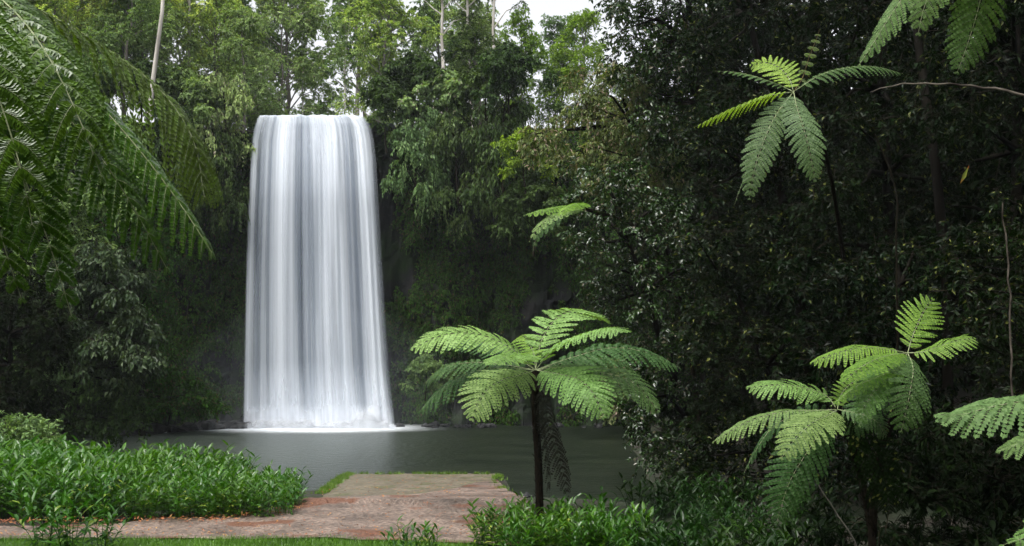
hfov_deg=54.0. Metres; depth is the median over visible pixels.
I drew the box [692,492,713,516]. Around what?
leafy plant
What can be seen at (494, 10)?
gum tree
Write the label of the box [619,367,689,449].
shore bush
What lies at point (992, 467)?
undergrowth bush
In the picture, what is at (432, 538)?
leafy plant
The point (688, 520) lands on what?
leafy plant
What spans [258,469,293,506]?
leafy plant
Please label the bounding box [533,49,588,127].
bushy tree
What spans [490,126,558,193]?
shrub
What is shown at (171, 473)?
leafy plant
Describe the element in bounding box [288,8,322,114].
slender tree
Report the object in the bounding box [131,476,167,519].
leafy plant
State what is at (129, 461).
leafy plant
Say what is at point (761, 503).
leafy plant
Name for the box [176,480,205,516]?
leafy plant
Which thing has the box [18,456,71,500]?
leafy plant
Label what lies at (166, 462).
leafy plant
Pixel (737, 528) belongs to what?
leafy plant
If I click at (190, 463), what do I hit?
leafy plant
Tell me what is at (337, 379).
waterfall
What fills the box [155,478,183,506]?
leafy plant
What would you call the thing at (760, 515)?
leafy plant
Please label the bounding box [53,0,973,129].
sky
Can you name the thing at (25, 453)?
leafy plant
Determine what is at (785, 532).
leafy plant
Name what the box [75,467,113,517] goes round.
leafy plant
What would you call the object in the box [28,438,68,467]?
leafy plant
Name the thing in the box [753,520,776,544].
leafy plant
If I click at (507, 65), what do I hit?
shrub
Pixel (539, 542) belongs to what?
leafy plant
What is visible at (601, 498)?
leafy plant
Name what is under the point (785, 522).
leafy plant
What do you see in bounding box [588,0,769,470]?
tall dark tree
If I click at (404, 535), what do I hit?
leafy plant
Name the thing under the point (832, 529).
leafy plant
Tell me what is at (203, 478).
leafy plant
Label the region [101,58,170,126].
shrub
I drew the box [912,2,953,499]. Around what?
dark tree
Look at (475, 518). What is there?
leafy plant
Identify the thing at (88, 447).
leafy plant
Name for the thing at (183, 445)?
leafy plant
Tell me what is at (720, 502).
leafy plant
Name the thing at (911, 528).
leafy plant
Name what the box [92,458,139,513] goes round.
leafy plant
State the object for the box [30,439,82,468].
leafy plant
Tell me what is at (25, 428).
bank bush
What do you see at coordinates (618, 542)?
leafy plant
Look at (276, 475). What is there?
leafy plant
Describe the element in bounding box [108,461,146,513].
leafy plant
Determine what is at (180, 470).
leafy plant
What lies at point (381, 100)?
shrub
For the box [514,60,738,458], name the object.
tan tree
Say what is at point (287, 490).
leafy plant
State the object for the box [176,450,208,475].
leafy plant
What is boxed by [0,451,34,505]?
leafy plant
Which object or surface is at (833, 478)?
shade tree
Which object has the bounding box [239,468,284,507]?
leafy plant
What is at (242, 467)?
leafy plant
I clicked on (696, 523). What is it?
leafy plant
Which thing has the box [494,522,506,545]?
leafy plant
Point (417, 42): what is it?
distant tree
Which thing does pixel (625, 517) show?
leafy plant
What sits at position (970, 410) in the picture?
tree fern
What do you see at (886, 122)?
shade tree
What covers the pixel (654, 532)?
leafy plant
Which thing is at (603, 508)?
leafy plant
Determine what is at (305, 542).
lawn
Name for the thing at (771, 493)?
leafy plant
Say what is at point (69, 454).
leafy plant
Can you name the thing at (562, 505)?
leafy plant
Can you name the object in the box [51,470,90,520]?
leafy plant
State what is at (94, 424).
bank tree
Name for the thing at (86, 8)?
open tree
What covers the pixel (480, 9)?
distant tree
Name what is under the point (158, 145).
trailing shrub
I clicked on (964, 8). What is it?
tree fern
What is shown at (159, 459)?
leafy plant
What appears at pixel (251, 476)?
leafy plant
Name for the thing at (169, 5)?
distant tree
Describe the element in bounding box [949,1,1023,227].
forest tree
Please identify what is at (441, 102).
shrub
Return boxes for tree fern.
[0,0,224,321]
[410,308,680,519]
[523,203,703,450]
[694,34,903,483]
[713,294,976,545]
[858,0,1006,74]
[934,394,1023,545]
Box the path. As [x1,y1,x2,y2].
[0,480,537,544]
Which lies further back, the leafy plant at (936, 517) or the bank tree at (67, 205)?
the bank tree at (67, 205)
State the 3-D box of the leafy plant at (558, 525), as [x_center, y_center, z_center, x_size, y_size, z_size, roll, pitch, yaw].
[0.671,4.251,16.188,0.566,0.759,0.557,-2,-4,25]
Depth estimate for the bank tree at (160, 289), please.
53.21 m
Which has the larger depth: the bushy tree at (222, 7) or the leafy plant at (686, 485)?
the bushy tree at (222, 7)
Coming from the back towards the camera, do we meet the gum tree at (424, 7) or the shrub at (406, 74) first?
the gum tree at (424, 7)
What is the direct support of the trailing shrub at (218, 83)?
on the cliff
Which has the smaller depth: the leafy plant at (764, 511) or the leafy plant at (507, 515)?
the leafy plant at (507, 515)
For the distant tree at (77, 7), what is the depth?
78.56 m
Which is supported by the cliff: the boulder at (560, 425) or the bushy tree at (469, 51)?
the bushy tree at (469, 51)
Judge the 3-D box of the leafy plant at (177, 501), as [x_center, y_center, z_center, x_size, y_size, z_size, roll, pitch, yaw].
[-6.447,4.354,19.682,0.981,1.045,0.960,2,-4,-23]
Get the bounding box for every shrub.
[72,52,125,111]
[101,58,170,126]
[136,65,218,133]
[137,103,201,220]
[172,129,254,240]
[176,85,251,150]
[183,68,257,185]
[358,76,422,153]
[369,49,445,126]
[380,105,456,225]
[397,68,474,155]
[398,352,446,400]
[417,110,503,246]
[427,368,467,410]
[439,63,528,137]
[460,98,553,245]
[470,41,562,131]
[485,170,571,256]
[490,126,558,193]
[579,383,617,425]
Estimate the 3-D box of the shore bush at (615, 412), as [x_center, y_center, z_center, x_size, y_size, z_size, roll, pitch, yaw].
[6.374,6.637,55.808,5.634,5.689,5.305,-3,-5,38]
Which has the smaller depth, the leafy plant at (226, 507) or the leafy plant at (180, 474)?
the leafy plant at (226, 507)
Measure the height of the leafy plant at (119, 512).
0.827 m
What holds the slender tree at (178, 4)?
on the cliff
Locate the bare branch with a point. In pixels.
(991, 88)
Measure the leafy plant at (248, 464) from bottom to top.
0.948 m
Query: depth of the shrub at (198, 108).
59.90 m
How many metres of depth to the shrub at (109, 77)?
56.88 m
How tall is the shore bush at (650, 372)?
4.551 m
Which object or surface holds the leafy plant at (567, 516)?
on the ground at (652, 479)
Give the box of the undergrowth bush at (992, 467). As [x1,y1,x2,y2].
[836,393,1023,545]
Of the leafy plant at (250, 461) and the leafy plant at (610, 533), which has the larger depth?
the leafy plant at (250, 461)
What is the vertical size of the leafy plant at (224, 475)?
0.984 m
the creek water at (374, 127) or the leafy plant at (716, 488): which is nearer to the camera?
the leafy plant at (716, 488)
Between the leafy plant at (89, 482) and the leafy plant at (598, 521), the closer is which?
the leafy plant at (598, 521)
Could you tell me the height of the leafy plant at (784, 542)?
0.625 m
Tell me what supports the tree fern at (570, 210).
on the ground at (652, 479)
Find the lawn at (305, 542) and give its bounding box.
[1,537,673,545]
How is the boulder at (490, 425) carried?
in the water at (597, 458)
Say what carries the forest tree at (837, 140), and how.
on the ground at (652, 479)
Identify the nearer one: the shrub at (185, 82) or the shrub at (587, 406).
the shrub at (587, 406)
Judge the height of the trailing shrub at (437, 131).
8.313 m
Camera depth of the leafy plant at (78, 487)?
20.67 m
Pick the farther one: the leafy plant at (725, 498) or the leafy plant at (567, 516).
the leafy plant at (725, 498)
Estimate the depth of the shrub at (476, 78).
59.52 m
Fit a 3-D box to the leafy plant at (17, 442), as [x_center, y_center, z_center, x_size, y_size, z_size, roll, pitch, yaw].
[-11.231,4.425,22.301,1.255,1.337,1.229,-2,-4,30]
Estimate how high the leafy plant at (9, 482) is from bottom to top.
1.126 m
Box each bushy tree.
[1,0,91,88]
[177,0,263,127]
[349,21,409,127]
[447,17,505,124]
[498,4,552,125]
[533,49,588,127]
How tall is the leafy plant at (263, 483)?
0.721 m
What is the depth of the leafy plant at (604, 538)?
15.95 m
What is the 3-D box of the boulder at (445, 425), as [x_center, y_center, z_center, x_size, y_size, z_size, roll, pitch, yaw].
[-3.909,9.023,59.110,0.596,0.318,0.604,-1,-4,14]
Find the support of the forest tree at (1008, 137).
on the ground at (652, 479)
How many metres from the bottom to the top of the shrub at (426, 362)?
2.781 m
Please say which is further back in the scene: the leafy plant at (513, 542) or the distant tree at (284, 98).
the distant tree at (284, 98)
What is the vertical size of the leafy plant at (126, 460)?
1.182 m
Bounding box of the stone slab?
[323,473,495,496]
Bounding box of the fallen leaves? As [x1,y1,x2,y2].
[0,474,510,535]
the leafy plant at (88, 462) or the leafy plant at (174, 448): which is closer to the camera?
the leafy plant at (88, 462)
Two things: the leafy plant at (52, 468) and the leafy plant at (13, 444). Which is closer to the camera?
the leafy plant at (52, 468)
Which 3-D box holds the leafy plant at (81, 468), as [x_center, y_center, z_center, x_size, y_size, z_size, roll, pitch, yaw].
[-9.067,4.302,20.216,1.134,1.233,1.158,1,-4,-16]
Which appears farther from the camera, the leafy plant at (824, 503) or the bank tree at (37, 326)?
the bank tree at (37, 326)
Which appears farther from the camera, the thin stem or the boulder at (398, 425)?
the boulder at (398, 425)
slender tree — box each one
[164,0,220,101]
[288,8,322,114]
[328,0,364,111]
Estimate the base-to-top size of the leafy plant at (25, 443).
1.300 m
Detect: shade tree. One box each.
[645,220,841,512]
[663,0,838,458]
[761,0,979,455]
[761,220,977,525]
[886,0,1023,460]
[919,214,1023,411]
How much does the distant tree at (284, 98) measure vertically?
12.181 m
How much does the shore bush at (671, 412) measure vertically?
4.298 m
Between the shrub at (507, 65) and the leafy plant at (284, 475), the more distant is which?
the shrub at (507, 65)
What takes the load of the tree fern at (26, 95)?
on the ground at (652, 479)
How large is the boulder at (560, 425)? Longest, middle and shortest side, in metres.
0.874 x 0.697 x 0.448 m
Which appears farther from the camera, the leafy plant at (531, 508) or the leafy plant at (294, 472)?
the leafy plant at (294, 472)
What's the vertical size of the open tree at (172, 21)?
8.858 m
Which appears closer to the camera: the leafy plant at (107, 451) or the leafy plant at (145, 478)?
the leafy plant at (145, 478)
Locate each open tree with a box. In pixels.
[16,0,123,47]
[120,0,205,109]
[234,0,336,115]
[328,0,442,124]
[526,13,590,127]
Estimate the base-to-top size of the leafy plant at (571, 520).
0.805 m
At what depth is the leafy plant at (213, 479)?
20.21 m
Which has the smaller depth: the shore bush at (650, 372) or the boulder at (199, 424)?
the shore bush at (650, 372)
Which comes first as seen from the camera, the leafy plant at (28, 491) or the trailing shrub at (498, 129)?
the leafy plant at (28, 491)
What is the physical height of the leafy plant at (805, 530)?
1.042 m
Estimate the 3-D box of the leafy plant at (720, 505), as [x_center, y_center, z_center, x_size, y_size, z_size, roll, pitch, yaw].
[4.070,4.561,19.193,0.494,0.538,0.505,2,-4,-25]
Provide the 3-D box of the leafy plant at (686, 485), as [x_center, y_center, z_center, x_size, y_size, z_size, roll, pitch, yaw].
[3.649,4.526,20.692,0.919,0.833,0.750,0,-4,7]
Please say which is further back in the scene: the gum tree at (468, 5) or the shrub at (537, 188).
the gum tree at (468, 5)
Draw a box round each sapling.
[874,133,898,352]
[1002,202,1014,404]
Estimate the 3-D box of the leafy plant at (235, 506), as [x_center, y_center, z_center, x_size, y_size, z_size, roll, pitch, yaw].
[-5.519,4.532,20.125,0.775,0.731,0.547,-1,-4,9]
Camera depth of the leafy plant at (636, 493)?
19.75 m
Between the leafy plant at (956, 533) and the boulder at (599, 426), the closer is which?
the leafy plant at (956, 533)
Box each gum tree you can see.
[147,0,164,116]
[332,0,381,115]
[418,0,471,112]
[437,0,488,127]
[487,0,529,117]
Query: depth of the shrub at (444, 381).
57.50 m
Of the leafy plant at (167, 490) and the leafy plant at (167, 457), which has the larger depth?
the leafy plant at (167, 457)
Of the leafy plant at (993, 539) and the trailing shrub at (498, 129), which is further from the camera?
the trailing shrub at (498, 129)
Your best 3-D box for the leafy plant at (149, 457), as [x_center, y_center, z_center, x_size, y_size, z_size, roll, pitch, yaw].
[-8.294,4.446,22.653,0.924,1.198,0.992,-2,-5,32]
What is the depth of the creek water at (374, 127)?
64.06 m
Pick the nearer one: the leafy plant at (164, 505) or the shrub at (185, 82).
the leafy plant at (164, 505)
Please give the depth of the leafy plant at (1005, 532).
12.82 m
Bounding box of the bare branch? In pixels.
[870,82,1023,96]
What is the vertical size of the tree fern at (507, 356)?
4.491 m
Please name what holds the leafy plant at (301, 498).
on the ground at (652, 479)
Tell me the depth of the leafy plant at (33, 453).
22.33 m
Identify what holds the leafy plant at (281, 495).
on the ground at (652, 479)
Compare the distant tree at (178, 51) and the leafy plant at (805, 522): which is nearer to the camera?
the leafy plant at (805, 522)
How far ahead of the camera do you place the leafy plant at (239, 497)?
19.80 m
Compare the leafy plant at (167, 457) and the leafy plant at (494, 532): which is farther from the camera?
the leafy plant at (167, 457)
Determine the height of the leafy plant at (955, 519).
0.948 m
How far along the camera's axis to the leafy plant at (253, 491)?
20.10 m
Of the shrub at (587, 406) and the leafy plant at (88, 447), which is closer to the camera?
the leafy plant at (88, 447)
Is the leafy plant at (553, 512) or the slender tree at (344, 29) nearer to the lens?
the leafy plant at (553, 512)
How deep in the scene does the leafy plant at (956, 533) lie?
14.45 m
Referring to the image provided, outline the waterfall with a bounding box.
[245,114,390,425]
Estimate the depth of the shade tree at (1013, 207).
18.64 m
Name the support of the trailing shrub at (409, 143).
on the cliff
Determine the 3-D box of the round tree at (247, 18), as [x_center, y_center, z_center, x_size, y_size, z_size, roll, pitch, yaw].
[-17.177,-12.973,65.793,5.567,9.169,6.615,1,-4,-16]
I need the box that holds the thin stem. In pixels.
[815,480,856,545]
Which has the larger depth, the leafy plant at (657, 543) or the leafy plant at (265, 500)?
the leafy plant at (265, 500)
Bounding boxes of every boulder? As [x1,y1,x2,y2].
[146,423,167,433]
[167,424,188,432]
[196,420,203,429]
[201,420,216,429]
[212,423,225,429]
[218,421,235,428]
[229,422,248,428]
[393,423,404,426]
[425,421,439,426]
[440,423,449,426]
[476,423,485,427]
[485,423,496,427]
[554,422,563,426]
[594,423,602,427]
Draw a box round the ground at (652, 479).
[0,121,1017,545]
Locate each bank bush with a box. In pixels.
[0,411,70,453]
[102,366,231,425]
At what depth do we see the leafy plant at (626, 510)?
17.29 m
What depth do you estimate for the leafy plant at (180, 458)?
22.68 m
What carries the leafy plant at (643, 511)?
on the ground at (652, 479)
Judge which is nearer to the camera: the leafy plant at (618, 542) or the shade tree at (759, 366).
the leafy plant at (618, 542)
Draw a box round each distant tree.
[16,0,151,106]
[63,0,164,114]
[82,0,180,119]
[120,0,238,126]
[174,0,285,129]
[207,0,354,129]
[219,22,299,129]
[300,0,421,120]
[391,0,491,126]
[421,0,502,125]
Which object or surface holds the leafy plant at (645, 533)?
on the ground at (652, 479)
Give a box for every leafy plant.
[0,431,16,457]
[0,438,47,491]
[0,443,32,494]
[0,447,28,509]
[0,447,46,500]
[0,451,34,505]
[0,461,59,511]
[0,463,24,518]
[0,466,26,516]
[1,440,32,471]
[1,451,45,504]
[7,476,57,521]
[7,487,70,545]
[15,440,76,483]
[15,463,74,516]
[17,443,59,461]
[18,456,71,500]
[18,475,49,511]
[20,433,63,451]
[21,464,81,521]
[21,469,62,511]
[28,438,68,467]
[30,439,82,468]
[30,445,62,468]
[33,455,67,480]
[34,472,73,518]
[38,453,79,507]
[38,454,91,515]
[40,479,100,545]
[45,448,109,503]
[48,432,86,460]
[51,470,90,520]
[55,470,87,507]
[59,452,115,515]
[61,441,106,461]
[61,453,103,484]
[63,447,107,480]
[64,444,99,464]
[71,475,104,515]
[74,444,115,473]
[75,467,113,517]
[76,440,110,454]
[76,494,136,545]
[80,443,115,465]
[83,456,104,476]
[84,464,131,523]
[90,445,123,463]
[90,450,129,500]
[91,440,118,458]
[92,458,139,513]
[95,453,123,491]
[97,460,145,496]
[98,458,122,497]
[103,442,160,469]
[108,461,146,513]
[108,476,133,515]
[113,479,159,520]
[117,458,137,489]
[127,466,168,517]
[130,443,163,492]
[131,456,180,503]
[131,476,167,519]
[132,441,173,458]
[132,465,158,507]
[139,438,177,459]
[142,445,173,465]
[142,459,168,482]
[144,451,174,472]
[145,438,183,459]
[145,458,180,495]
[146,450,173,474]
[146,469,182,516]
[149,471,197,513]
[155,452,184,473]
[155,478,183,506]
[158,462,187,498]
[158,470,203,517]
[159,439,204,464]
[163,464,189,502]
[166,459,214,506]
[169,451,209,473]
[171,442,201,461]
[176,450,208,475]
[176,453,213,489]
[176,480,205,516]
[178,466,202,500]
[184,463,225,513]
[186,446,212,464]
[187,470,217,502]
[188,443,213,465]
[189,464,219,501]
[189,486,229,517]
[196,451,238,476]
[200,467,240,514]
[201,440,234,473]
[206,472,267,516]
[207,453,230,478]
[207,465,254,511]
[207,482,247,517]
[214,451,233,467]
[220,465,257,512]
[221,461,248,492]
[221,479,251,513]
[225,453,261,480]
[228,447,250,467]
[229,451,260,481]
[233,475,271,513]
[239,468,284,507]
[241,482,287,516]
[243,480,263,510]
[248,460,275,482]
[248,473,276,506]
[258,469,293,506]
[260,474,308,514]
[261,468,285,500]
[262,465,288,497]
[270,484,293,508]
[278,475,299,501]
[279,466,313,497]
[285,479,307,504]
[286,467,304,491]
[294,478,302,501]
[380,515,436,545]
[410,520,442,545]
[461,513,489,545]
[467,497,503,537]
[467,505,497,539]
[482,513,510,545]
[485,502,506,532]
[492,491,530,531]
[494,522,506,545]
[495,510,532,545]
[498,496,536,540]
[500,507,526,534]
[500,528,534,545]
[504,506,525,545]
[508,491,529,524]
[510,511,557,545]
[515,507,566,545]
[519,508,565,543]
[537,515,566,545]
[541,502,564,538]
[543,489,574,528]
[543,497,572,541]
[545,504,576,545]
[546,496,576,535]
[553,500,587,545]
[557,528,584,545]
[565,493,612,534]
[568,506,617,545]
[573,511,605,545]
[573,511,613,545]
[581,497,618,545]
[582,506,610,545]
[589,486,623,533]
[600,516,619,545]
[603,522,637,545]
[608,515,639,545]
[609,507,651,545]
[611,501,652,545]
[615,472,650,514]
[615,504,642,534]
[620,501,661,536]
[621,515,632,539]
[622,512,659,545]
[633,513,700,545]
[634,472,686,516]
[634,520,691,545]
[639,521,674,545]
[641,516,683,545]
[642,473,696,516]
[647,482,671,513]
[647,492,674,524]
[653,520,715,545]
[664,525,721,545]
[668,473,707,508]
[668,480,697,524]
[668,502,703,543]
[672,506,716,538]
[673,471,719,509]
[674,531,713,545]
[677,496,723,532]
[684,504,705,532]
[684,508,705,544]
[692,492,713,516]
[693,467,734,515]
[694,500,742,543]
[698,533,731,545]
[699,516,741,545]
[703,506,736,539]
[706,506,764,545]
[710,474,746,511]
[713,494,748,526]
[714,500,739,524]
[719,491,739,518]
[720,499,769,544]
[727,503,753,535]
[732,517,747,537]
[735,475,766,515]
[744,502,764,526]
[745,523,786,545]
[749,528,765,545]
[751,524,791,545]
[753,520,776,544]
[756,505,814,545]
[757,491,785,534]
[762,533,787,545]
[766,476,808,514]
[769,513,793,532]
[776,530,801,545]
[778,511,817,545]
[781,476,821,526]
[786,503,847,545]
[798,479,855,536]
[802,486,827,514]
[802,522,860,545]
[810,516,836,541]
[812,500,897,545]
[886,512,935,545]
[923,502,949,535]
[928,482,978,540]
[949,522,969,545]
[959,502,1023,545]
[960,492,1017,538]
[967,520,1020,545]
[972,498,1023,545]
[986,529,1016,545]
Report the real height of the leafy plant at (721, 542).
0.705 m
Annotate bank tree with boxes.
[0,71,156,373]
[0,251,85,446]
[3,336,153,452]
[36,238,172,447]
[89,173,190,435]
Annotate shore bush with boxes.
[592,341,658,426]
[616,355,690,423]
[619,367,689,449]
[622,368,740,473]
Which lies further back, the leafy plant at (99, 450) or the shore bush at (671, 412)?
the shore bush at (671, 412)
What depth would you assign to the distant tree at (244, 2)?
81.98 m
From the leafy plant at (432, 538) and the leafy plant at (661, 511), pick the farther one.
the leafy plant at (661, 511)
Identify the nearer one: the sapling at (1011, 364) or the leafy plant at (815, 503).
the sapling at (1011, 364)
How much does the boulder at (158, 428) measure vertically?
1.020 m
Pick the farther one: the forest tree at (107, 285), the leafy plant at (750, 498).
the forest tree at (107, 285)
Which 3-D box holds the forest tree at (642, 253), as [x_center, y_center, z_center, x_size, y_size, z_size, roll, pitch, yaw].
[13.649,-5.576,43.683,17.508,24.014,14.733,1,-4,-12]
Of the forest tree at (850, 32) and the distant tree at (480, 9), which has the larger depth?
the distant tree at (480, 9)
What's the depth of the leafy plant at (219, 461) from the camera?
24.10 m
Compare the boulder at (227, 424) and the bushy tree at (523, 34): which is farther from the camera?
the bushy tree at (523, 34)
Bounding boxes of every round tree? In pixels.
[33,0,186,100]
[61,0,174,123]
[205,6,293,132]
[431,37,480,117]
[541,8,621,121]
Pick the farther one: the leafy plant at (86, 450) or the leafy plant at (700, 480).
the leafy plant at (86, 450)
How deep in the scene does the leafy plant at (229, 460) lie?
24.68 m
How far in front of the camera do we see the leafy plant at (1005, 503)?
13.66 m
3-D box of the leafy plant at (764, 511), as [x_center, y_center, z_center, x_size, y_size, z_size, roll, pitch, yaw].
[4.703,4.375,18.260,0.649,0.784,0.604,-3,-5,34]
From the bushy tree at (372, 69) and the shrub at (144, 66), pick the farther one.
the bushy tree at (372, 69)
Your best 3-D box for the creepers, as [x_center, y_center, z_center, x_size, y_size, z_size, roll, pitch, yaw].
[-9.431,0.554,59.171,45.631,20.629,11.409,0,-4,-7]
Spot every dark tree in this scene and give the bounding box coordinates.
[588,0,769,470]
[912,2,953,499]
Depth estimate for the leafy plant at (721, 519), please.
17.82 m
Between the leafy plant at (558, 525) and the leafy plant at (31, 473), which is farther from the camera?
the leafy plant at (31, 473)
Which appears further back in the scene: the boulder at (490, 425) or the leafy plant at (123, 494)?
the boulder at (490, 425)
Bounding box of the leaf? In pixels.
[960,120,971,182]
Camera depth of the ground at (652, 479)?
21.22 m
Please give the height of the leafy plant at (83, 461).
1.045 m
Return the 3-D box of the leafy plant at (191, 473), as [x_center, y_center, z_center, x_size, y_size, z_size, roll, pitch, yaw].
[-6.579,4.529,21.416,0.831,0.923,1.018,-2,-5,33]
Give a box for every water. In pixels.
[66,424,657,502]
[365,123,396,130]
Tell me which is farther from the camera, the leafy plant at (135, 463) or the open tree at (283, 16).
the open tree at (283, 16)
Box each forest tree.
[5,192,118,401]
[597,1,812,382]
[613,0,1009,342]
[627,122,814,382]
[667,0,881,417]
[763,0,1007,386]
[802,0,1023,393]
[821,1,1010,220]
[835,0,1023,313]
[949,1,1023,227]
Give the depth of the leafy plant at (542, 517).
16.25 m
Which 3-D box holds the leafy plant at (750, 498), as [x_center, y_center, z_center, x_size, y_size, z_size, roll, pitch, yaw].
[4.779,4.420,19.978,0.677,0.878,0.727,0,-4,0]
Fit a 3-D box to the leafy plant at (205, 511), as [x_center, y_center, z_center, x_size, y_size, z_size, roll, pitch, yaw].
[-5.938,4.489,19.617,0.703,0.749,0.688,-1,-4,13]
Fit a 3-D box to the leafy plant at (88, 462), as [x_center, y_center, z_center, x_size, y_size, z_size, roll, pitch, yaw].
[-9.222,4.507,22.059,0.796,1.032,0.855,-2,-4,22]
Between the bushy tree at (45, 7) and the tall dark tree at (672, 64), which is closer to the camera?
the tall dark tree at (672, 64)
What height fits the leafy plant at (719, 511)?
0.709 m
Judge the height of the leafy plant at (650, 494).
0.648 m
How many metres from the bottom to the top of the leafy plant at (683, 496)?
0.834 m
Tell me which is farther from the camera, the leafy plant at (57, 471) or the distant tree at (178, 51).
the distant tree at (178, 51)
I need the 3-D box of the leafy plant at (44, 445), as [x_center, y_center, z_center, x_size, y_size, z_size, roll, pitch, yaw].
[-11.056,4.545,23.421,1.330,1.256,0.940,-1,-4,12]
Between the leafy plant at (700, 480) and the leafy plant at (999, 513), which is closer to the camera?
the leafy plant at (999, 513)
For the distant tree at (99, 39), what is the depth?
78.92 m
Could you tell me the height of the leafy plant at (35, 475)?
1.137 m
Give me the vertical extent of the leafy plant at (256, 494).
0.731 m
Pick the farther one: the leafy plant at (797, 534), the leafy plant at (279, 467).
the leafy plant at (279, 467)
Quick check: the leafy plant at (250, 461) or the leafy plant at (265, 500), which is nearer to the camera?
the leafy plant at (265, 500)
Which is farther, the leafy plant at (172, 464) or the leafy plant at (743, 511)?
the leafy plant at (172, 464)
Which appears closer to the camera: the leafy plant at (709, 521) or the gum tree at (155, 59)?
the leafy plant at (709, 521)
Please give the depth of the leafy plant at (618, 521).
16.26 m
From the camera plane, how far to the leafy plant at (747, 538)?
15.55 m
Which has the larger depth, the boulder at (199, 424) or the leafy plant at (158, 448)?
the boulder at (199, 424)
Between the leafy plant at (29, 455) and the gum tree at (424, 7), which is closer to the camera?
the leafy plant at (29, 455)
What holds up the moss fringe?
on the stone slab
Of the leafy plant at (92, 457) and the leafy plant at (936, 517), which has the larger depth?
the leafy plant at (92, 457)
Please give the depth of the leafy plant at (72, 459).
21.42 m
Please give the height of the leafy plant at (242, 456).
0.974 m
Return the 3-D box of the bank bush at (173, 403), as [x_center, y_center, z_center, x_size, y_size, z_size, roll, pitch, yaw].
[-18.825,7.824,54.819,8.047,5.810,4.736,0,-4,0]
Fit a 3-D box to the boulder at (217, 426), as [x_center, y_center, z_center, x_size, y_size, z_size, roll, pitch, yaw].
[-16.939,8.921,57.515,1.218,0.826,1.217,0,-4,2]
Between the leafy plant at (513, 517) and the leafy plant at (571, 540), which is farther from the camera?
the leafy plant at (513, 517)
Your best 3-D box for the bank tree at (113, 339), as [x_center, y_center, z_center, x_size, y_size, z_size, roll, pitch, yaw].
[-16.224,3.383,39.789,6.509,9.649,5.508,0,-4,0]
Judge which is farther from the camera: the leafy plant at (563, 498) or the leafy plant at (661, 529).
the leafy plant at (563, 498)
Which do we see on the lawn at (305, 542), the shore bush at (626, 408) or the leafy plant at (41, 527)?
the leafy plant at (41, 527)
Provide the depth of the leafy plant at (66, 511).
16.10 m
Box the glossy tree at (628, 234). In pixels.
[552,156,721,503]
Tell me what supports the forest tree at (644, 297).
on the ground at (652, 479)
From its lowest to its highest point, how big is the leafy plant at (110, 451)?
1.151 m
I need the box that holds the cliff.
[5,98,1005,428]
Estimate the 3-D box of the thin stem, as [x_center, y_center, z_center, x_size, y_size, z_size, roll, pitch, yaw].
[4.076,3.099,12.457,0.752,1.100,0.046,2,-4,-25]
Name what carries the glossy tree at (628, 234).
on the ground at (652, 479)
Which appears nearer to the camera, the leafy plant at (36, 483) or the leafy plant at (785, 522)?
the leafy plant at (785, 522)
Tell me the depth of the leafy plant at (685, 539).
14.48 m
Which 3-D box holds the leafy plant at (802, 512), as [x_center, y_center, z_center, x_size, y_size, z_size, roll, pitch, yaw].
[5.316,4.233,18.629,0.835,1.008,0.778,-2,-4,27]
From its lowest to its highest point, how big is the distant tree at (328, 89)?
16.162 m
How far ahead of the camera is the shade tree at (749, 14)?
24.27 m
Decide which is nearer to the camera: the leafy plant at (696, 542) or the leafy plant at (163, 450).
the leafy plant at (696, 542)
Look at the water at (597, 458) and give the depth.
45.68 m
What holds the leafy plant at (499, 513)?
on the ground at (652, 479)
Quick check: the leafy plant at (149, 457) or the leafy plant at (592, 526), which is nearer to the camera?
the leafy plant at (592, 526)
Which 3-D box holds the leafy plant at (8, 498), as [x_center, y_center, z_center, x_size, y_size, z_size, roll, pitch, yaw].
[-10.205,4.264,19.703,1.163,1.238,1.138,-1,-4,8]
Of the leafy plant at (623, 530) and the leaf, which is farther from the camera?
the leafy plant at (623, 530)
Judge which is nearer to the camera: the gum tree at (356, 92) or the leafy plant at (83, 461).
the leafy plant at (83, 461)
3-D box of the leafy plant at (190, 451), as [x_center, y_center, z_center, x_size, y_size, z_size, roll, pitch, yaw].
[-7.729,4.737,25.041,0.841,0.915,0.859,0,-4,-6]
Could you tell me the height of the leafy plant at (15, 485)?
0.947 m
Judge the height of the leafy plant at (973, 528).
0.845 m
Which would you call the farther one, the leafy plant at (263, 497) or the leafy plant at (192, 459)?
the leafy plant at (192, 459)
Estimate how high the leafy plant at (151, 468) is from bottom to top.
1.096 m
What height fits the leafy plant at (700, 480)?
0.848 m
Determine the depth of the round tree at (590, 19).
63.10 m
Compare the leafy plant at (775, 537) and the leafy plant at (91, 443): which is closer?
the leafy plant at (775, 537)
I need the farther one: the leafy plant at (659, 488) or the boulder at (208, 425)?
the boulder at (208, 425)
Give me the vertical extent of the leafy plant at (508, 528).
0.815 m
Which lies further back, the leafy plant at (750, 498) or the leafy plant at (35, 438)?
the leafy plant at (35, 438)
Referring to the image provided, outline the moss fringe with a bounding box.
[311,470,512,493]
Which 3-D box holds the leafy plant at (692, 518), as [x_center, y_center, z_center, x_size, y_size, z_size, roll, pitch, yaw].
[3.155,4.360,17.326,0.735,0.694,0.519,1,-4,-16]
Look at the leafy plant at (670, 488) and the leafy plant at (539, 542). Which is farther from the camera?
the leafy plant at (670, 488)
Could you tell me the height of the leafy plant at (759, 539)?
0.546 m
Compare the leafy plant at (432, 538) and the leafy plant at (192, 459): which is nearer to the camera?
the leafy plant at (432, 538)
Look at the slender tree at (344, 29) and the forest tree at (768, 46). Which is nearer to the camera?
the forest tree at (768, 46)
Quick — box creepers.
[4,113,734,427]
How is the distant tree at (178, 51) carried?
on the ground at (652, 479)

